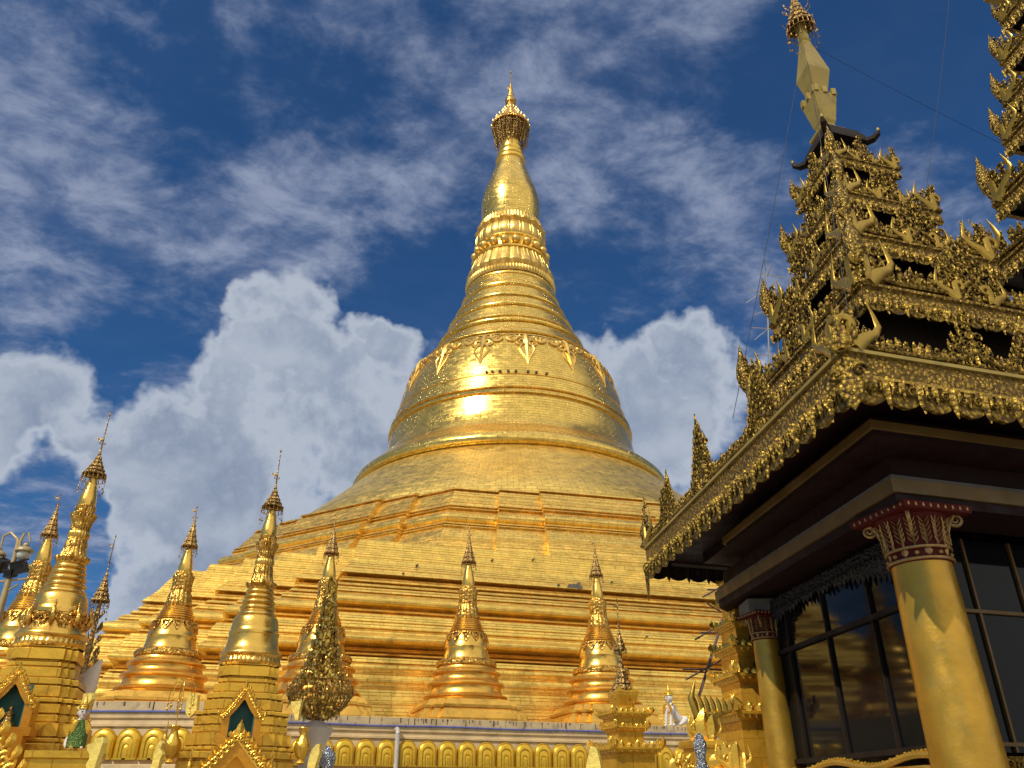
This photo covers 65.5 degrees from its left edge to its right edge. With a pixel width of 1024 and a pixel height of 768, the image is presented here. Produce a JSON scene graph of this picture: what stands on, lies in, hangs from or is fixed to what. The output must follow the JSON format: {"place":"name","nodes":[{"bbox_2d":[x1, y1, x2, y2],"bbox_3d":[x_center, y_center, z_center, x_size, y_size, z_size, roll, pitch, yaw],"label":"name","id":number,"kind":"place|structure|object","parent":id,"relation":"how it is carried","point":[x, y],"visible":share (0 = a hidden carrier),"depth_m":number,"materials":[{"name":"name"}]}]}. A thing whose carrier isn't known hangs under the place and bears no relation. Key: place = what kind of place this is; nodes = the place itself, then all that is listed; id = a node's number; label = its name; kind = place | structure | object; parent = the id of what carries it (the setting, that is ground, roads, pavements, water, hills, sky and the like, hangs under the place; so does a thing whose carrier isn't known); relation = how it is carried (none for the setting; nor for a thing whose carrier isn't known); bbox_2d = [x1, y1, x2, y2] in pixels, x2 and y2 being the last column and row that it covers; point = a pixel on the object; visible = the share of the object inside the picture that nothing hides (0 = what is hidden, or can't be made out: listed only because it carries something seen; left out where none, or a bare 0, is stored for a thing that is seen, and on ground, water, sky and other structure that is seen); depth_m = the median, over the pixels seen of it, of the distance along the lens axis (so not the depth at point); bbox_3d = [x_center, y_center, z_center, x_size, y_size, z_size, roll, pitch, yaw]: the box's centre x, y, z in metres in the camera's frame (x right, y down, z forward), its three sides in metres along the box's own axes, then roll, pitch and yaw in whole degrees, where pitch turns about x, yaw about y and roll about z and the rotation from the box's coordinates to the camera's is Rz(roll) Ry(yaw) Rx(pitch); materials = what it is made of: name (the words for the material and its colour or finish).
{"place":"outdoors","nodes":[
{"label":"outdoors","id":0,"kind":"place"},
{"bbox_2d":[0,707,27,767],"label":"carved gable","id":1,"kind":"structure","parent":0,"point":[5,762],"depth_m":11.22,"materials":[{"name":"yellow metal"}]},
{"bbox_2d":[80,534,116,675],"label":"leafy spire","id":2,"kind":"structure","parent":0,"point":[101,596],"depth_m":16.57,"materials":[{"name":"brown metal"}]},
{"bbox_2d":[151,740,164,767],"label":"gilded slab","id":3,"kind":"structure","parent":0,"point":[158,756],"depth_m":12.58,"materials":[{"name":"gold metal"}]},
{"bbox_2d":[163,676,195,763],"bbox_3d":[-5.662,5.693,13.531,0.418,1.371,0.388,21,-34,-34],"label":"flower vase","id":4,"kind":"object","parent":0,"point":[172,746],"visible":0.99,"depth_m":13.34,"materials":[{"name":"yellow metal"}]},
{"bbox_2d":[192,721,275,767],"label":"carved gable","id":5,"kind":"structure","parent":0,"point":[239,750],"depth_m":12.09,"materials":[{"name":"yellow metal"}]},
{"bbox_2d":[186,749,193,767],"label":"gold finial","id":6,"kind":"object","parent":5,"relation":"attached to","point":[189,764],"visible":0.97,"depth_m":12.65,"materials":[{"name":"gold metal"}]},
{"bbox_2d":[268,749,273,767],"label":"gold finial","id":7,"kind":"object","parent":5,"relation":"attached to","point":[271,760],"visible":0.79,"depth_m":12.65,"materials":[{"name":"gold metal"}]},
{"bbox_2d":[307,744,322,767],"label":"gilded slab","id":8,"kind":"structure","parent":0,"point":[315,757],"depth_m":12.48,"materials":[{"name":"gold metal"}]},
{"bbox_2d":[0,0,1023,637],"label":"sky","id":9,"kind":"structure","parent":0,"point":[237,233],"materials":[{"name":"blue"}]},
{"bbox_2d":[586,746,602,767],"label":"gilded slab","id":10,"kind":"structure","parent":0,"point":[594,759],"depth_m":12.65,"materials":[{"name":"gold metal"}]},
{"bbox_2d":[679,708,727,767],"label":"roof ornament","id":11,"kind":"object","parent":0,"point":[707,729],"visible":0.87,"depth_m":11.36,"materials":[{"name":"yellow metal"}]},
{"label":"ground","id":12,"kind":"structure","parent":0,"visible":0},
{"bbox_2d":[0,531,33,622],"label":"lamp post","id":13,"kind":"object","parent":12,"relation":"on","point":[23,553],"visible":1,"depth_m":15.58,"materials":[{"name":"grey metal"}]},
{"bbox_2d":[0,412,110,767],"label":"niche stupa","id":14,"kind":"object","parent":12,"relation":"on","point":[42,688],"visible":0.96,"depth_m":13.54,"materials":[{"name":"gold metal"}]},
{"bbox_2d":[76,693,95,709],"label":"gilded slab","id":15,"kind":"structure","parent":14,"relation":"attached to","point":[91,698],"depth_m":12.29,"materials":[{"name":"gold metal"}]},
{"bbox_2d":[81,659,102,692],"bbox_3d":[-7.686,5.451,14.306,0.456,0.977,0.200,0,-28,0],"label":"white horn","id":16,"kind":"object","parent":14,"relation":"attached to","point":[90,678],"visible":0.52,"depth_m":14.33,"materials":[{"name":"white"}]},
{"bbox_2d":[23,750,105,767],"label":"statue pedestal","id":17,"kind":"object","parent":12,"relation":"on","point":[54,759],"visible":0.67,"depth_m":11.28,"materials":[{"name":"yellow metal"}]},
{"bbox_2d":[63,694,91,748],"bbox_3d":[-6.484,5.066,11.954,0.294,0.772,0.480,17,-32,-30],"label":"sphinx statue","id":18,"kind":"object","parent":17,"relation":"on","point":[80,728],"visible":0.97,"depth_m":11.75,"materials":[{"name":"green paint"}]},
{"bbox_2d":[86,737,107,767],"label":"gilded slab","id":19,"kind":"structure","parent":17,"relation":"on","point":[96,748],"depth_m":11.11,"materials":[{"name":"gold metal"}]},
{"bbox_2d":[173,449,297,767],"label":"niche stupa","id":20,"kind":"object","parent":12,"relation":"on","point":[245,686],"visible":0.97,"depth_m":14.67,"materials":[{"name":"yellow metal"}]},
{"bbox_2d":[161,721,168,740],"bbox_3d":[-5.907,6.413,13.349,0.115,1.459,0.115,5,-28,-10],"label":"gold finial","id":21,"kind":"object","parent":20,"relation":"attached to","point":[164,737],"visible":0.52,"depth_m":13.56,"materials":[{"name":"gold metal"}]},
{"bbox_2d":[186,694,199,716],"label":"gilded slab","id":22,"kind":"structure","parent":20,"relation":"attached to","point":[195,706],"depth_m":14.33,"materials":[{"name":"gold metal"}]},
{"bbox_2d":[291,700,303,719],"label":"gilded slab","id":23,"kind":"structure","parent":20,"relation":"attached to","point":[296,706],"depth_m":14.30,"materials":[{"name":"gold metal"}]},
{"bbox_2d":[293,727,310,764],"bbox_3d":[-3.599,6.216,13.678,0.282,0.580,0.282,0,-28,0],"label":"flower vase","id":24,"kind":"object","parent":20,"relation":"attached to","point":[302,747],"visible":1,"depth_m":13.59,"materials":[{"name":"yellow metal"}]},
{"bbox_2d":[298,720,332,767],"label":"bowl stand","id":25,"kind":"object","parent":12,"relation":"on","point":[319,732],"visible":0.62,"depth_m":15.92,"materials":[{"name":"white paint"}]},
{"bbox_2d":[282,575,354,722],"bbox_3d":[-4.016,5.590,16.960,1.464,3.031,1.486,0,-28,0],"label":"leaf tree","id":26,"kind":"object","parent":25,"relation":"on","point":[326,633],"visible":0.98,"depth_m":16.55,"materials":[{"name":"brown metal"}]},
{"bbox_2d":[318,745,335,767],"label":"mosaic vase","id":27,"kind":"object","parent":12,"relation":"on","point":[328,758],"visible":0.89,"depth_m":13.93,"materials":[{"name":"silver metal"}]},
{"bbox_2d":[89,701,718,767],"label":"plinth wall","id":28,"kind":"structure","parent":12,"relation":"on","point":[134,738],"depth_m":34.62,"materials":[{"name":"gold metal"}]},
{"bbox_2d":[0,494,61,669],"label":"stupa","id":29,"kind":"object","parent":28,"relation":"on","point":[40,567],"visible":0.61,"depth_m":36.78,"materials":[{"name":"gold metal"}]},
{"bbox_2d":[88,710,202,711],"bbox_3d":[-19.262,11.925,29.060,16.290,0.070,0.061,1,-28,-2],"label":"cable pipe","id":30,"kind":"object","parent":28,"relation":"attached to","point":[136,710],"visible":0.46,"depth_m":29.20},
{"bbox_2d":[96,506,209,701],"bbox_3d":[-16.228,10.873,38.679,5.440,10.306,5.440,8,-29,-15],"label":"stupa","id":31,"kind":"object","parent":28,"relation":"on","point":[167,655],"visible":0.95,"depth_m":36.64,"materials":[{"name":"gold metal"}]},
{"bbox_2d":[277,514,374,716],"bbox_3d":[-9.350,11.477,39.830,5.440,10.306,5.440,8,-29,-15],"label":"stupa","id":32,"kind":"object","parent":28,"relation":"on","point":[359,705],"visible":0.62,"depth_m":38.11,"materials":[{"name":"gold metal"}]},
{"bbox_2d":[393,727,399,767],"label":"downpipe","id":33,"kind":"object","parent":28,"relation":"attached to","point":[397,742],"visible":1,"depth_m":34.04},
{"bbox_2d":[78,71,722,726],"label":"great stupa","id":34,"kind":"object","parent":28,"relation":"on","point":[520,461],"visible":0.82,"depth_m":57.06,"materials":[{"name":"gold metal"}]},
{"bbox_2d":[409,525,528,721],"bbox_3d":[-2.318,12.267,41.335,5.440,10.306,5.440,8,-29,-15],"label":"stupa","id":35,"kind":"object","parent":28,"relation":"on","point":[465,684],"visible":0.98,"depth_m":38.79,"materials":[{"name":"gold metal"}]},
{"bbox_2d":[288,721,687,734],"bbox_3d":[14.832,18.240,41.088,53.216,0.140,0.080,9,-29,-17],"label":"cable pipe","id":36,"kind":"object","parent":28,"relation":"attached to","point":[477,728],"visible":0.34,"depth_m":35.79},
{"bbox_2d":[549,539,663,725],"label":"stupa","id":37,"kind":"object","parent":28,"relation":"on","point":[594,673],"visible":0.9,"depth_m":41.30,"materials":[{"name":"gold metal"}]},
{"bbox_2d":[662,683,687,726],"bbox_3d":[7.737,15.235,37.810,1.201,1.930,0.736,15,-31,-26],"label":"sphinx statue","id":38,"kind":"object","parent":28,"relation":"on","point":[676,716],"visible":1,"depth_m":37.48,"materials":[{"name":"white paint"}]},
{"bbox_2d":[586,597,665,767],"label":"tiered shrine","id":39,"kind":"object","parent":12,"relation":"on","point":[624,726],"visible":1,"depth_m":13.58,"materials":[{"name":"yellow metal"}]},
{"bbox_2d":[669,752,695,767],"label":"roof ornament","id":40,"kind":"object","parent":12,"relation":"on","point":[679,761],"visible":0.98,"depth_m":10.81,"materials":[{"name":"yellow metal"}]},
{"bbox_2d":[693,732,708,767],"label":"mosaic vase","id":41,"kind":"object","parent":12,"relation":"on","point":[700,746],"visible":1,"depth_m":10.68,"materials":[{"name":"silver metal"}]},
{"bbox_2d":[708,741,752,767],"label":"roof ornament","id":42,"kind":"object","parent":12,"relation":"on","point":[726,756],"visible":1,"depth_m":9.89,"materials":[{"name":"yellow metal"}]},
{"bbox_2d":[699,580,806,767],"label":"tiered shrine","id":43,"kind":"object","parent":12,"relation":"on","point":[737,684],"visible":0.39,"depth_m":16.02,"materials":[{"name":"yellow metal"}]},
{"bbox_2d":[639,0,1023,767],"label":"pavilion","id":44,"kind":"structure","parent":12,"relation":"on","point":[843,518],"depth_m":12.09,"materials":[{"name":"gold wood"}]},
{"bbox_2d":[682,587,722,696],"bbox_3d":[4.803,6.006,19.274,1.697,2.915,0.686,13,-30,-23],"label":"pole frame","id":45,"kind":"object","parent":44,"relation":"attached to","point":[709,661],"visible":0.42,"depth_m":19.11,"materials":[{"name":"metal"}]},
{"bbox_2d":[688,680,733,718],"bbox_3d":[3.054,5.244,12.035,0.774,1.437,0.133,8,-29,-15],"label":"crest board","id":46,"kind":"object","parent":44,"relation":"attached to","point":[693,704],"visible":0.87,"depth_m":12.18,"materials":[{"name":"gold metal"}]},
{"bbox_2d":[733,84,796,416],"bbox_3d":[5.252,-3.381,16.148,2.801,8.202,0.009,-21,-34,34],"label":"guy wire","id":47,"kind":"object","parent":44,"relation":"attached to","point":[767,240],"visible":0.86,"depth_m":15.99,"materials":[{"name":"black metal"}]},
{"bbox_2d":[746,260,785,362],"bbox_3d":[9.228,-2.545,28.442,1.843,4.313,0.632,0,-28,0],"label":"tv aerial","id":48,"kind":"object","parent":44,"relation":"attached to","point":[767,328],"visible":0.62,"depth_m":28.19,"materials":[{"name":"metal"}]},
{"bbox_2d":[807,61,847,309],"bbox_3d":[5.360,-3.974,13.749,0.010,9.383,3.634,-17,-32,29],"label":"guy wire","id":49,"kind":"object","parent":44,"relation":"attached to","point":[829,194],"visible":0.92,"depth_m":12.69,"materials":[{"name":"black metal"}]},
{"bbox_2d":[776,541,925,764],"bbox_3d":[5.464,4.780,13.622,0.030,3.000,6.100,4,-28,-7],"label":"window pane","id":50,"kind":"structure","parent":44,"relation":"in","point":[869,727],"depth_m":13.01,"materials":[{"name":"black glass"}]},
{"bbox_2d":[778,543,926,763],"bbox_3d":[5.426,4.777,13.617,0.087,3.000,6.100,4,-28,-7],"label":"window frame","id":51,"kind":"structure","parent":44,"relation":"in","point":[872,618],"depth_m":13.02,"materials":[{"name":"black metal"}]},
{"bbox_2d":[814,47,998,142],"bbox_3d":[9.340,-6.753,18.708,6.777,0.162,0.010,14,-31,-24],"label":"guy wire","id":52,"kind":"object","parent":44,"relation":"attached to","point":[907,96],"visible":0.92,"depth_m":18.62,"materials":[{"name":"black metal"}]},
{"bbox_2d":[926,3,948,188],"bbox_3d":[10.993,-7.970,20.448,8.133,12.765,0.012,21,-34,-35],"label":"guy wire","id":53,"kind":"object","parent":44,"relation":"attached to","point":[937,103],"visible":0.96,"depth_m":18.75,"materials":[{"name":"black metal"}]},
{"bbox_2d":[951,539,1023,752],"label":"window pane","id":54,"kind":"structure","parent":44,"relation":"in","point":[996,588],"depth_m":11.87,"materials":[{"name":"black glass"}]},
{"bbox_2d":[958,539,1023,752],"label":"window frame","id":55,"kind":"structure","parent":44,"relation":"in","point":[1014,744],"depth_m":11.77,"materials":[{"name":"black metal"}]},
{"bbox_2d":[959,0,1023,303],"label":"tiered tower","id":56,"kind":"structure","parent":12,"relation":"on","point":[1003,192],"depth_m":20.56,"materials":[{"name":"gold wood"}]}
]}

